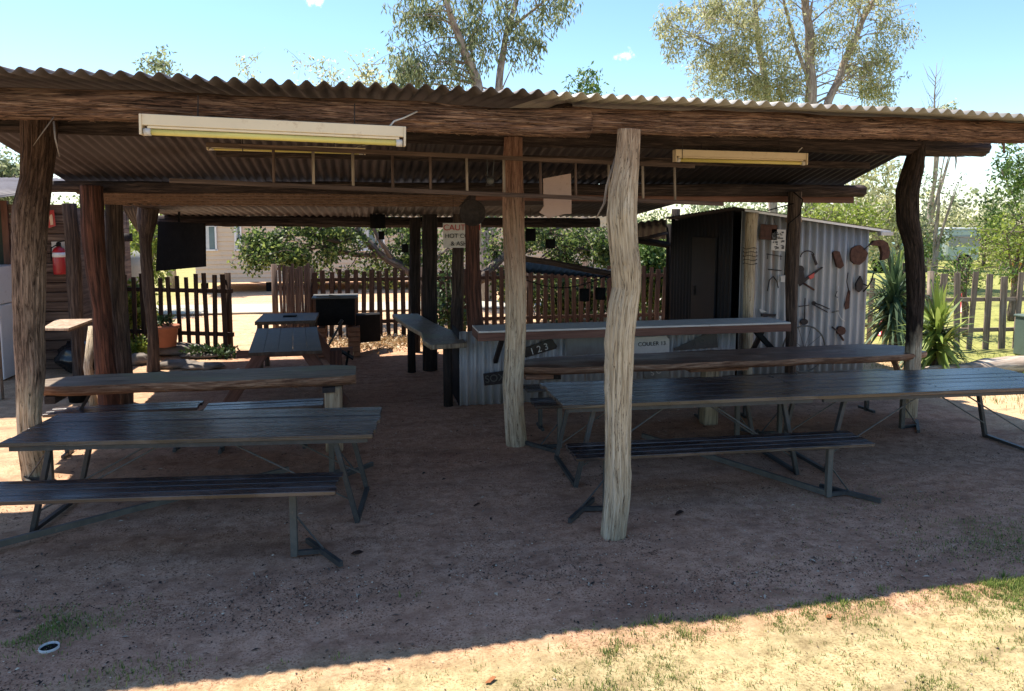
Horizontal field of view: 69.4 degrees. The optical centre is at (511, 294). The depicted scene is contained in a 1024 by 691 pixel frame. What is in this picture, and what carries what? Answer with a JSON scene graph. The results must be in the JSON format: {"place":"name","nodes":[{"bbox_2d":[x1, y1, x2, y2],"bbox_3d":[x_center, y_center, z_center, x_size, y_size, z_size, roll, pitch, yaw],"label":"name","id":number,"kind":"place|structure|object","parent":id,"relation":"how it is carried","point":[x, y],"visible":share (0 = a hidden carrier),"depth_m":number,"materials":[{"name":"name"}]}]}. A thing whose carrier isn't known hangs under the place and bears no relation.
{"place":"outdoors","nodes":[
{"label":"outdoors","id":0,"kind":"place"},
{"bbox_2d":[156,298,660,314],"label":"path","id":1,"kind":"structure","parent":0,"point":[249,308],"depth_m":19.33,"materials":[{"name":"concrete"}]},
{"bbox_2d":[129,214,175,287],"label":"tree","id":2,"kind":"object","parent":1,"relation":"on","point":[137,248],"visible":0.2,"depth_m":18.35,"materials":[{"name":"green plant"}]},
{"bbox_2d":[0,227,1023,690],"bbox_3d":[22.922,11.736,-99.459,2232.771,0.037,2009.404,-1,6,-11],"label":"ground","id":3,"kind":"structure","parent":0,"point":[110,545],"depth_m":5.03,"materials":[{"name":"soil"}]},
{"bbox_2d":[0,264,14,379],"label":"fridge","id":4,"kind":"object","parent":3,"relation":"on","point":[6,332],"visible":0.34,"depth_m":10.74,"materials":[{"name":"white metal"}]},
{"bbox_2d":[0,146,54,203],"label":"tree","id":5,"kind":"object","parent":3,"relation":"on","point":[8,169],"visible":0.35,"depth_m":14.88,"materials":[{"name":"green plant"}]},
{"bbox_2d":[38,641,59,652],"bbox_3d":[-2.465,1.889,3.938,0.098,0.033,0.098,-1,6,-11],"label":"drain pipe","id":6,"kind":"object","parent":3,"relation":"on","point":[55,645],"visible":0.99,"depth_m":3.94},
{"bbox_2d":[0,177,131,399],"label":"slab hut","id":7,"kind":"object","parent":3,"relation":"on","point":[56,300],"visible":0.12,"depth_m":11.41,"materials":[{"name":"brown wood"}]},
{"bbox_2d":[50,240,65,274],"bbox_3d":[-6.901,-0.566,11.244,0.240,0.517,0.216,-1,6,-11],"label":"fire extinguisher","id":8,"kind":"object","parent":7,"relation":"attached to","point":[57,251],"visible":0.9,"depth_m":11.18,"materials":[{"name":"red metal"}]},
{"bbox_2d":[45,318,97,405],"bbox_3d":[-5.584,0.859,9.476,0.569,1.008,1.234,-2,6,-23],"label":"shelf table","id":9,"kind":"object","parent":3,"relation":"on","point":[68,325],"visible":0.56,"depth_m":9.12,"materials":[{"name":"brown wood"}]},
{"bbox_2d":[54,339,94,372],"bbox_3d":[-6.778,0.926,11.499,0.735,0.575,1.138,-6,8,-45],"label":"rubbish bag","id":10,"kind":"object","parent":3,"relation":"on","point":[63,358],"visible":0.23,"depth_m":11.07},
{"bbox_2d":[42,401,204,458],"bbox_3d":[-3.756,1.336,7.325,1.509,0.451,0.290,-1,6,-11],"label":"slat bench","id":11,"kind":"object","parent":3,"relation":"on","point":[169,406],"visible":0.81,"depth_m":7.27,"materials":[{"name":"wood"}]},
{"bbox_2d":[131,250,140,283],"bbox_3d":[-8.935,-0.224,17.325,0.660,1.660,0.660,-1,6,-11],"label":"water tank","id":12,"kind":"object","parent":3,"relation":"on","point":[135,267],"visible":0.11,"depth_m":17.09,"materials":[{"name":"grey metal"}]},
{"bbox_2d":[130,334,146,353],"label":"bush","id":13,"kind":"object","parent":3,"relation":"on","point":[138,346],"visible":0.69,"depth_m":12.22,"materials":[{"name":"green plant"}]},
{"bbox_2d":[132,353,146,365],"bbox_3d":[-6.021,1.042,11.896,0.359,0.208,0.310,-1,6,-11],"label":"garden stone","id":14,"kind":"object","parent":3,"relation":"on","point":[139,358],"visible":0.73,"depth_m":11.81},
{"bbox_2d":[127,276,158,341],"bbox_3d":[-6.957,0.346,13.887,0.753,1.377,0.560,-5,7,-40],"label":"bush","id":15,"kind":"object","parent":3,"relation":"on","point":[138,307],"visible":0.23,"depth_m":13.71,"materials":[{"name":"green plant"}]},
{"bbox_2d":[132,45,188,287],"bbox_3d":[-11.763,-4.278,25.093,1.575,8.289,2.221,-1,6,-11],"label":"tree","id":16,"kind":"object","parent":3,"relation":"on","point":[158,65],"visible":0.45,"depth_m":24.39,"materials":[{"name":"green plant"}]},
{"bbox_2d":[160,359,197,368],"bbox_3d":[-5.286,1.093,11.649,0.702,0.135,0.406,-1,6,-11],"label":"garden stone","id":17,"kind":"object","parent":3,"relation":"on","point":[172,364],"visible":0.72,"depth_m":11.50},
{"bbox_2d":[125,273,233,350],"bbox_3d":[-5.962,0.324,12.999,2.388,1.430,0.191,1,6,11],"label":"picket fence","id":18,"kind":"object","parent":3,"relation":"on","point":[225,290],"visible":0.5,"depth_m":12.81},
{"bbox_2d":[159,342,203,355],"bbox_3d":[-5.741,0.957,12.786,1.005,0.237,0.536,-1,6,-11],"label":"garden stone","id":19,"kind":"object","parent":3,"relation":"on","point":[170,351],"visible":0.48,"depth_m":12.58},
{"bbox_2d":[157,313,179,347],"bbox_3d":[-5.869,0.601,12.492,0.470,0.554,0.467,-1,6,-11],"label":"terracotta pot","id":20,"kind":"object","parent":19,"relation":"on","point":[168,331],"visible":0.83,"depth_m":12.39,"materials":[{"name":"orange ceramic"}]},
{"bbox_2d":[0,407,381,566],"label":"picnic table","id":21,"kind":"object","parent":3,"relation":"on","point":[332,427],"visible":1,"depth_m":5.41,"materials":[{"name":"wood"}]},
{"bbox_2d":[44,365,355,451],"bbox_3d":[-3.046,1.184,7.344,2.940,0.769,0.683,-1,6,-11],"label":"slab table","id":22,"kind":"object","parent":3,"relation":"on","point":[330,380],"visible":0.98,"depth_m":7.19,"materials":[{"name":"wood"}]},
{"bbox_2d":[181,362,224,369],"bbox_3d":[-4.812,1.116,11.524,0.639,0.119,0.379,-1,6,-11],"label":"garden stone","id":23,"kind":"object","parent":3,"relation":"on","point":[203,365],"visible":0.98,"depth_m":11.41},
{"bbox_2d":[179,351,233,358],"bbox_3d":[-5.167,1.024,12.527,0.913,0.121,0.464,-1,6,-11],"label":"garden stone","id":24,"kind":"object","parent":3,"relation":"on","point":[197,355],"visible":0.62,"depth_m":12.36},
{"bbox_2d":[178,343,239,358],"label":"creeper","id":25,"kind":"object","parent":3,"relation":"on","point":[219,350],"visible":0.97,"depth_m":12.39,"materials":[{"name":"green plant"}]},
{"bbox_2d":[235,52,263,282],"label":"tree","id":26,"kind":"object","parent":3,"relation":"on","point":[246,66],"visible":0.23,"depth_m":27.90,"materials":[{"name":"green plant"}]},
{"bbox_2d":[203,398,323,453],"bbox_3d":[-2.398,1.323,7.457,1.293,0.452,0.290,-1,6,-11],"label":"slat bench","id":27,"kind":"object","parent":3,"relation":"on","point":[292,403],"visible":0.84,"depth_m":7.39,"materials":[{"name":"wood"}]},
{"bbox_2d":[255,313,318,367],"bbox_3d":[-3.440,0.756,11.414,0.860,0.820,1.000,-1,6,-11],"label":"picnic table","id":28,"kind":"object","parent":3,"relation":"on","point":[267,320],"visible":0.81,"depth_m":11.19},
{"bbox_2d":[222,327,352,405],"bbox_3d":[-2.912,0.980,9.685,1.600,0.787,2.325,-1,6,-11],"label":"wooden picnic table","id":29,"kind":"object","parent":3,"relation":"on","point":[278,342],"visible":0.7,"depth_m":9.31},
{"bbox_2d":[271,263,309,327],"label":"picket gate","id":30,"kind":"structure","parent":3,"relation":"on","point":[296,296],"depth_m":14.05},
{"bbox_2d":[284,48,339,283],"bbox_3d":[-7.424,-4.676,27.772,2.438,8.577,1.843,-1,6,-11],"label":"tree","id":31,"kind":"object","parent":3,"relation":"on","point":[316,68],"visible":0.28,"depth_m":27.35,"materials":[{"name":"green plant"}]},
{"bbox_2d":[311,293,359,357],"bbox_3d":[-3.006,0.512,12.679,0.775,1.062,0.700,-1,6,-11],"label":"barbecue","id":32,"kind":"object","parent":3,"relation":"on","point":[333,309],"visible":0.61,"depth_m":12.41,"materials":[{"name":"metal"}]},
{"bbox_2d":[356,312,380,342],"bbox_3d":[-2.548,0.581,13.092,0.290,0.504,0.720,5,7,43],"label":"firewood box","id":33,"kind":"object","parent":32,"relation":"attached to","point":[369,324],"visible":0.76,"depth_m":12.94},
{"bbox_2d":[330,348,353,400],"bbox_3d":[-2.162,0.998,9.459,0.211,0.720,0.894,0,5,-5],"label":"stump chair","id":34,"kind":"object","parent":3,"relation":"on","point":[335,356],"visible":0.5,"depth_m":9.01,"materials":[{"name":"brown wood"}]},
{"bbox_2d":[317,59,368,86],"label":"tree","id":35,"kind":"object","parent":3,"relation":"on","point":[337,79],"visible":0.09,"depth_m":29.59,"materials":[{"name":"green plant"}]},
{"bbox_2d":[306,330,438,359],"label":"dead leaves","id":36,"kind":"object","parent":3,"relation":"on","point":[387,340],"visible":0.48,"depth_m":13.75,"materials":[{"name":"plant"}]},
{"bbox_2d":[344,47,402,288],"bbox_3d":[-4.548,-4.285,25.394,2.285,8.232,2.277,-1,6,-11],"label":"tree","id":37,"kind":"object","parent":3,"relation":"on","point":[368,74],"visible":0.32,"depth_m":24.72,"materials":[{"name":"green plant"}]},
{"bbox_2d":[195,216,607,290],"bbox_3d":[-3.440,-2.154,27.359,15.400,3.600,4.650,-1,6,-11],"label":"cabin","id":38,"kind":"object","parent":3,"relation":"on","point":[220,244],"visible":0.14,"depth_m":24.33,"materials":[{"name":"metal"}]},
{"bbox_2d":[206,226,217,250],"bbox_3d":[-9.804,-1.828,24.014,0.444,0.840,0.060,-1,6,-11],"label":"window","id":39,"kind":"structure","parent":38,"relation":"in","point":[211,232],"depth_m":24.01,"materials":[{"name":"white glass"}]},
{"bbox_2d":[392,314,466,406],"bbox_3d":[-1.165,0.869,10.236,0.539,0.870,2.996,-2,6,-17],"label":"slab bench","id":40,"kind":"object","parent":3,"relation":"on","point":[434,336],"visible":0.96,"depth_m":9.40,"materials":[{"name":"grey wood"}]},
{"bbox_2d":[227,216,655,313],"bbox_3d":[-1.297,-0.671,16.991,9.779,2.858,2.869,-1,6,-11],"label":"spreading tree","id":41,"kind":"object","parent":3,"relation":"on","point":[272,246],"visible":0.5,"depth_m":16.62,"materials":[{"name":"green plant"}]},
{"bbox_2d":[437,266,466,330],"bbox_3d":[-1.237,0.223,14.581,0.843,1.559,0.595,-1,6,-11],"label":"shrub","id":42,"kind":"object","parent":3,"relation":"on","point":[443,305],"visible":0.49,"depth_m":14.53,"materials":[{"name":"green plant"}]},
{"bbox_2d":[381,0,583,300],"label":"gum tree","id":43,"kind":"object","parent":3,"relation":"on","point":[406,74],"visible":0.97,"depth_m":20.41,"materials":[{"name":"green plant"}]},
{"bbox_2d":[310,266,665,337],"bbox_3d":[0.126,0.108,15.421,8.438,1.400,0.187,-1,6,-11],"label":"picket fence","id":44,"kind":"object","parent":3,"relation":"on","point":[402,279],"visible":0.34,"depth_m":15.25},
{"bbox_2d":[0,66,1023,540],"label":"open shelter","id":45,"kind":"object","parent":3,"relation":"on","point":[78,130],"visible":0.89,"depth_m":7.59,"materials":[{"name":"brown wood"}]},
{"bbox_2d":[156,212,205,270],"bbox_3d":[-5.136,-0.844,11.489,1.147,0.996,0.139,3,6,27],"label":"wall screen","id":46,"kind":"object","parent":45,"relation":"attached to","point":[181,245],"depth_m":11.44,"materials":[{"name":"black fabric"}]},
{"bbox_2d":[139,95,416,146],"bbox_3d":[-1.447,-1.103,4.729,1.690,0.266,0.202,0,5,-12],"label":"strip light","id":47,"kind":"object","parent":45,"relation":"hanging from","point":[233,128],"visible":1,"depth_m":4.64,"materials":[{"name":"beige plastic"}]},
{"bbox_2d":[206,139,365,154],"bbox_3d":[-2.141,-1.444,7.220,1.552,0.133,0.202,0,5,-12],"label":"strip light","id":48,"kind":"object","parent":45,"relation":"hanging from","point":[228,149],"visible":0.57,"depth_m":7.11,"materials":[{"name":"beige plastic"}]},
{"bbox_2d":[370,214,384,227],"bbox_3d":[-2.297,-1.320,12.629,0.268,0.387,0.260,-1,6,-11],"label":"camp pot","id":49,"kind":"object","parent":45,"relation":"hanging from","point":[377,220],"visible":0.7,"depth_m":12.53,"materials":[{"name":"metal"}]},
{"bbox_2d":[169,137,723,205],"bbox_3d":[-0.374,-1.145,6.170,4.653,0.790,0.030,-1,6,-11],"label":"wooden ladder","id":50,"kind":"object","parent":45,"relation":"hanging from","point":[392,153],"visible":0.94,"depth_m":6.12,"materials":[{"name":"wood"}]},
{"bbox_2d":[443,195,480,247],"bbox_3d":[-0.693,-1.030,10.222,0.530,0.770,0.056,-1,6,-11],"label":"caution sign","id":51,"kind":"object","parent":45,"relation":"hanging from","point":[453,235],"visible":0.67,"depth_m":10.21,"materials":[{"name":"metal"}]},
{"bbox_2d":[459,200,485,225],"bbox_3d":[-0.468,-0.960,8.725,0.312,0.310,0.036,-1,6,-11],"label":"round pan","id":52,"kind":"object","parent":45,"relation":"hanging from","point":[472,212],"visible":1,"depth_m":8.73,"materials":[{"name":"metal"}]},
{"bbox_2d":[525,208,535,240],"bbox_3d":[0.298,-1.116,11.846,0.178,0.524,0.170,-1,6,-11],"label":"billy can","id":53,"kind":"object","parent":45,"relation":"hanging from","point":[530,234],"visible":1,"depth_m":11.80,"materials":[{"name":"metal"}]},
{"bbox_2d":[539,173,570,217],"bbox_3d":[0.398,-0.903,6.771,0.302,0.408,0.020,-1,6,-11],"label":"folded board","id":54,"kind":"object","parent":45,"relation":"hanging from","point":[558,185],"visible":0.97,"depth_m":6.76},
{"bbox_2d":[526,273,610,287],"bbox_3d":[0.771,-0.213,11.413,1.578,0.241,0.016,-1,6,-11],"label":"chain","id":55,"kind":"object","parent":45,"relation":"hanging from","point":[568,287],"visible":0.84,"depth_m":11.43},
{"bbox_2d":[579,273,589,301],"bbox_3d":[1.116,-0.113,11.391,0.168,0.436,0.160,-1,6,-11],"label":"billy can","id":56,"kind":"object","parent":55,"relation":"hanging from","point":[584,294],"visible":1,"depth_m":11.34,"materials":[{"name":"metal"}]},
{"bbox_2d":[595,273,605,299],"bbox_3d":[1.356,-0.122,11.337,0.168,0.406,0.160,-1,6,-11],"label":"billy can","id":57,"kind":"object","parent":55,"relation":"hanging from","point":[600,293],"visible":1,"depth_m":11.29,"materials":[{"name":"metal"}]},
{"bbox_2d":[672,141,807,164],"bbox_3d":[2.460,-1.522,7.896,1.605,0.266,0.202,-1,5,-11],"label":"strip light","id":58,"kind":"object","parent":45,"relation":"hanging from","point":[747,157],"visible":0.98,"depth_m":7.81,"materials":[{"name":"beige metal"}]},
{"bbox_2d":[767,192,802,274],"bbox_3d":[3.609,-0.821,9.918,0.243,1.087,0.639,-1,6,-11],"label":"power cable","id":59,"kind":"object","parent":45,"relation":"attached to","point":[788,226],"visible":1,"depth_m":9.62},
{"bbox_2d":[0,390,1023,690],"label":"leaf litter","id":60,"kind":"object","parent":3,"relation":"on","point":[496,564],"visible":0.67,"depth_m":4.74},
{"bbox_2d":[51,176,1023,260],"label":"woodland","id":61,"kind":"object","parent":3,"relation":"on","point":[707,207],"visible":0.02,"depth_m":49.45,"materials":[{"name":"green plant"}]},
{"bbox_2d":[489,265,585,319],"bbox_3d":[0.591,-0.017,16.800,2.386,1.400,0.903,0,5,-3],"label":"shrub","id":62,"kind":"object","parent":3,"relation":"on","point":[555,297],"visible":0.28,"depth_m":16.67,"materials":[{"name":"green plant"}]},
{"bbox_2d":[525,256,610,278],"bbox_3d":[1.154,0.123,13.290,2.703,1.775,1.753,-1,6,-11],"label":"lean to roof","id":63,"kind":"object","parent":3,"relation":"on","point":[534,265],"visible":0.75,"depth_m":12.55,"materials":[{"name":"grey metal"}]},
{"bbox_2d":[541,278,611,322],"bbox_3d":[1.511,0.134,17.218,1.908,1.229,1.188,-1,6,-11],"label":"shrub","id":64,"kind":"object","parent":3,"relation":"on","point":[591,305],"visible":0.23,"depth_m":17.04,"materials":[{"name":"green plant"}]},
{"bbox_2d":[561,61,616,281],"bbox_3d":[2.543,-3.898,24.627,1.640,7.602,1.692,-2,6,-20],"label":"tree","id":65,"kind":"object","parent":3,"relation":"on","point":[586,81],"visible":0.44,"depth_m":24.33,"materials":[{"name":"green plant"}]},
{"bbox_2d":[523,377,699,430],"bbox_3d":[1.323,1.228,8.352,2.444,0.472,0.290,-1,6,-11],"label":"slat bench","id":66,"kind":"object","parent":3,"relation":"on","point":[529,388],"visible":0.28,"depth_m":8.13,"materials":[{"name":"grey metal"}]},
{"bbox_2d":[452,317,790,405],"bbox_3d":[1.369,0.839,9.565,4.151,1.016,1.240,-1,6,-11],"label":"bar counter","id":67,"kind":"object","parent":3,"relation":"on","point":[477,357],"visible":0.56,"depth_m":9.21,"materials":[{"name":"metal"}]},
{"bbox_2d":[483,371,502,385],"bbox_3d":[-0.210,1.043,9.200,0.298,0.182,0.012,-1,6,-11],"label":"number plate","id":68,"kind":"object","parent":67,"relation":"attached to","point":[493,378],"visible":0.98,"depth_m":9.20,"materials":[{"name":"metal"}]},
{"bbox_2d":[525,339,556,356],"bbox_3d":[0.346,0.674,9.279,0.462,0.231,0.012,-1,6,-11],"label":"number plate","id":69,"kind":"object","parent":67,"relation":"attached to","point":[542,347],"visible":0.95,"depth_m":9.28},
{"bbox_2d":[566,337,604,355],"bbox_3d":[0.987,0.658,9.411,0.613,0.229,0.006,-1,6,-11],"label":"tin sheet","id":70,"kind":"object","parent":67,"relation":"attached to","point":[580,346],"visible":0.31,"depth_m":9.40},
{"bbox_2d":[634,336,668,352],"bbox_3d":[1.766,0.655,9.567,0.583,0.221,0.012,-1,6,-11],"label":"tin sign","id":71,"kind":"object","parent":67,"relation":"attached to","point":[656,344],"visible":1,"depth_m":9.57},
{"bbox_2d":[643,371,669,378],"bbox_3d":[1.876,1.004,9.623,0.391,0.181,0.012,-1,6,-11],"label":"tin sheet","id":72,"kind":"object","parent":67,"relation":"attached to","point":[655,374],"visible":0.66,"depth_m":9.63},
{"bbox_2d":[674,334,717,350],"bbox_3d":[2.414,0.617,9.696,0.630,0.227,0.012,-1,6,-11],"label":"tin sheet","id":73,"kind":"object","parent":67,"relation":"attached to","point":[706,341],"visible":0.97,"depth_m":9.71,"materials":[{"name":"grey metal"}]},
{"bbox_2d":[638,238,665,320],"bbox_3d":[3.188,-0.302,16.686,1.240,2.401,1.001,-1,6,-11],"label":"shrub","id":74,"kind":"object","parent":3,"relation":"on","point":[649,256],"visible":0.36,"depth_m":16.35,"materials":[{"name":"green plant"}]},
{"bbox_2d":[637,219,670,319],"bbox_3d":[2.290,-0.155,13.113,1.414,2.362,1.112,-1,6,-11],"label":"side awning","id":75,"kind":"object","parent":3,"relation":"on","point":[653,232],"visible":0.52,"depth_m":12.93,"materials":[{"name":"metal"}]},
{"bbox_2d":[525,375,881,522],"bbox_3d":[1.555,1.243,6.807,2.633,0.741,2.174,-1,6,-9],"label":"picnic table","id":76,"kind":"object","parent":3,"relation":"on","point":[737,392],"visible":0.99,"depth_m":6.40,"materials":[{"name":"wood"}]},
{"bbox_2d":[524,344,926,425],"bbox_3d":[2.433,1.075,8.493,4.900,0.769,0.828,-1,6,-11],"label":"slab table","id":77,"kind":"object","parent":3,"relation":"on","point":[708,363],"visible":0.9,"depth_m":8.30,"materials":[{"name":"wood"}]},
{"bbox_2d":[664,207,893,374],"bbox_3d":[4.035,-0.078,11.640,2.536,2.552,2.436,-1,6,-11],"label":"iron hut","id":78,"kind":"object","parent":3,"relation":"on","point":[712,276],"visible":0.66,"depth_m":10.67,"materials":[{"name":"metal"}]},
{"bbox_2d":[690,237,716,318],"bbox_3d":[2.895,0.137,11.215,0.030,2.000,0.780,-1,6,-11],"label":"door","id":79,"kind":"structure","parent":78,"relation":"in","point":[704,249],"depth_m":11.13,"materials":[{"name":"metal"}]},
{"bbox_2d":[759,210,776,239],"bbox_3d":[3.590,-0.975,10.327,0.268,0.448,0.025,-1,6,-11],"label":"rusty plate","id":80,"kind":"object","parent":78,"relation":"hanging from","point":[766,230],"visible":1,"depth_m":10.33,"materials":[{"name":"metal"}]},
{"bbox_2d":[771,229,785,250],"bbox_3d":[3.743,-0.759,10.380,0.220,0.315,0.012,-1,6,-11],"label":"notice","id":81,"kind":"object","parent":78,"relation":"attached to","point":[778,243],"visible":1,"depth_m":10.38,"materials":[{"name":"white paper"}]},
{"bbox_2d":[782,325,825,371],"bbox_3d":[4.133,0.775,10.427,0.684,0.684,0.072,-1,6,-11],"label":"wagon wheel","id":82,"kind":"object","parent":78,"relation":"attached to","point":[816,329],"visible":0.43,"depth_m":10.45,"materials":[{"name":"metal"}]},
{"bbox_2d":[832,251,843,268],"bbox_3d":[4.680,-0.497,10.617,0.182,0.257,0.040,-1,6,-11],"label":"rusty block","id":83,"kind":"object","parent":78,"relation":"attached to","point":[837,258],"depth_m":10.60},
{"bbox_2d":[849,243,871,264],"bbox_3d":[5.029,-0.585,10.665,0.333,0.319,0.048,-1,6,-11],"label":"frying pan","id":84,"kind":"object","parent":78,"relation":"attached to","point":[858,254],"visible":1,"depth_m":10.65,"materials":[{"name":"metal"}]},
{"bbox_2d":[869,240,889,259],"bbox_3d":[5.339,-0.643,10.748,0.320,0.296,0.060,-1,6,-11],"label":"bent sheet","id":85,"kind":"object","parent":78,"relation":"hanging from","point":[883,247],"visible":1,"depth_m":10.73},
{"bbox_2d":[649,0,925,217],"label":"gum tree","id":86,"kind":"object","parent":3,"relation":"on","point":[762,88],"visible":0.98,"depth_m":25.61,"materials":[{"name":"green plant"}]},
{"bbox_2d":[724,369,891,418],"bbox_3d":[3.564,1.185,8.775,2.188,0.476,0.310,-1,6,-11],"label":"slat bench","id":87,"kind":"object","parent":3,"relation":"on","point":[865,407],"visible":0.22,"depth_m":8.88,"materials":[{"name":"wood"}]},
{"bbox_2d":[801,194,895,246],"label":"tree","id":88,"kind":"object","parent":3,"relation":"on","point":[835,215],"visible":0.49,"depth_m":17.99,"materials":[{"name":"green plant"}]},
{"bbox_2d":[804,156,934,269],"bbox_3d":[10.168,-1.954,21.424,3.629,4.347,3.617,-1,6,-11],"label":"tree","id":89,"kind":"object","parent":3,"relation":"on","point":[877,195],"visible":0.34,"depth_m":20.68,"materials":[{"name":"green plant"}]},
{"bbox_2d":[740,367,1023,472],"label":"picnic table","id":90,"kind":"object","parent":3,"relation":"on","point":[843,388],"visible":0.94,"depth_m":7.10,"materials":[{"name":"wood"}]},
{"bbox_2d":[865,278,929,344],"bbox_3d":[5.982,0.215,14.566,4.016,1.350,0.187,5,7,41],"label":"paling fence","id":91,"kind":"object","parent":3,"relation":"on","point":[870,319],"visible":0.02,"depth_m":13.81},
{"bbox_2d":[864,245,931,344],"bbox_3d":[6.612,0.168,12.820,1.732,2.215,1.661,-1,6,-11],"label":"spiky yucca","id":92,"kind":"object","parent":3,"relation":"on","point":[891,305],"visible":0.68,"depth_m":12.69,"materials":[{"name":"green plant"}]},
{"bbox_2d":[868,211,943,272],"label":"tree","id":93,"kind":"object","parent":3,"relation":"on","point":[927,252],"visible":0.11,"depth_m":27.13,"materials":[{"name":"green plant"}]},
{"bbox_2d":[878,313,953,368],"bbox_3d":[6.419,0.769,11.777,1.149,1.305,1.247,-3,6,-31],"label":"spiky yucca","id":94,"kind":"object","parent":3,"relation":"on","point":[904,327],"visible":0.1,"depth_m":11.62,"materials":[{"name":"green plant"}]},
{"bbox_2d":[869,228,980,272],"bbox_3d":[18.895,-2.153,35.424,6.480,2.070,2.120,-1,6,-11],"label":"green truck","id":95,"kind":"object","parent":3,"relation":"on","point":[966,234],"visible":0.36,"depth_m":34.85,"materials":[{"name":"paint"}]},
{"bbox_2d":[922,60,946,272],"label":"bare tree","id":96,"kind":"object","parent":3,"relation":"on","point":[934,167],"visible":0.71,"depth_m":32.99,"materials":[{"name":"brown plant"}]},
{"bbox_2d":[886,275,992,369],"bbox_3d":[6.482,0.594,11.296,1.537,1.813,1.478,-1,6,-11],"label":"spiky yucca","id":97,"kind":"object","parent":3,"relation":"on","point":[936,339],"visible":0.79,"depth_m":11.07,"materials":[{"name":"green plant"}]},
{"bbox_2d":[920,218,958,266],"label":"tree","id":98,"kind":"object","parent":3,"relation":"on","point":[929,231],"visible":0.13,"depth_m":28.22,"materials":[{"name":"green plant"}]},
{"bbox_2d":[925,98,959,271],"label":"tree","id":99,"kind":"object","parent":3,"relation":"on","point":[937,158],"visible":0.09,"depth_m":34.16,"materials":[{"name":"green plant"}]},
{"bbox_2d":[919,166,982,291],"bbox_3d":[13.880,-2.088,24.189,2.073,4.111,1.944,-1,6,-11],"label":"tree","id":100,"kind":"object","parent":3,"relation":"on","point":[937,240],"visible":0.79,"depth_m":24.03,"materials":[{"name":"green plant"}]},
{"bbox_2d":[921,194,1023,265],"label":"tree","id":101,"kind":"object","parent":3,"relation":"on","point":[955,219],"visible":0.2,"depth_m":39.42,"materials":[{"name":"green plant"}]},
{"bbox_2d":[921,356,1023,372],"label":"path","id":102,"kind":"structure","parent":3,"relation":"on","point":[1014,363],"depth_m":11.06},
{"bbox_2d":[925,246,1020,336],"bbox_3d":[9.057,-0.046,14.784,1.530,1.838,1.722,-1,6,-11],"label":"tree","id":103,"kind":"object","parent":3,"relation":"on","point":[966,275],"visible":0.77,"depth_m":14.70,"materials":[{"name":"green plant"}]},
{"bbox_2d":[924,271,1023,349],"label":"paling fence","id":104,"kind":"object","parent":3,"relation":"on","point":[987,329],"visible":0.64,"depth_m":13.25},
{"bbox_2d":[948,184,1023,320],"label":"tree","id":105,"kind":"object","parent":3,"relation":"on","point":[1001,250],"visible":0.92,"depth_m":17.18,"materials":[{"name":"green plant"}]},
{"bbox_2d":[972,143,1023,268],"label":"tree","id":106,"kind":"object","parent":3,"relation":"on","point":[1008,167],"visible":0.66,"depth_m":23.80,"materials":[{"name":"green plant"}]},
{"bbox_2d":[1013,314,1023,355],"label":"green bin","id":107,"kind":"object","parent":3,"relation":"on","point":[1018,348],"visible":1,"depth_m":12.69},
{"bbox_2d":[0,0,1023,224],"label":"sky","id":108,"kind":"structure","parent":0,"point":[979,43],"materials":[{"name":"blue"}]},
{"bbox_2d":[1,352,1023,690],"bbox_3d":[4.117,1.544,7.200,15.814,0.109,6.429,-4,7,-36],"label":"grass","id":109,"kind":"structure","parent":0,"point":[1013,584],"depth_m":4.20,"materials":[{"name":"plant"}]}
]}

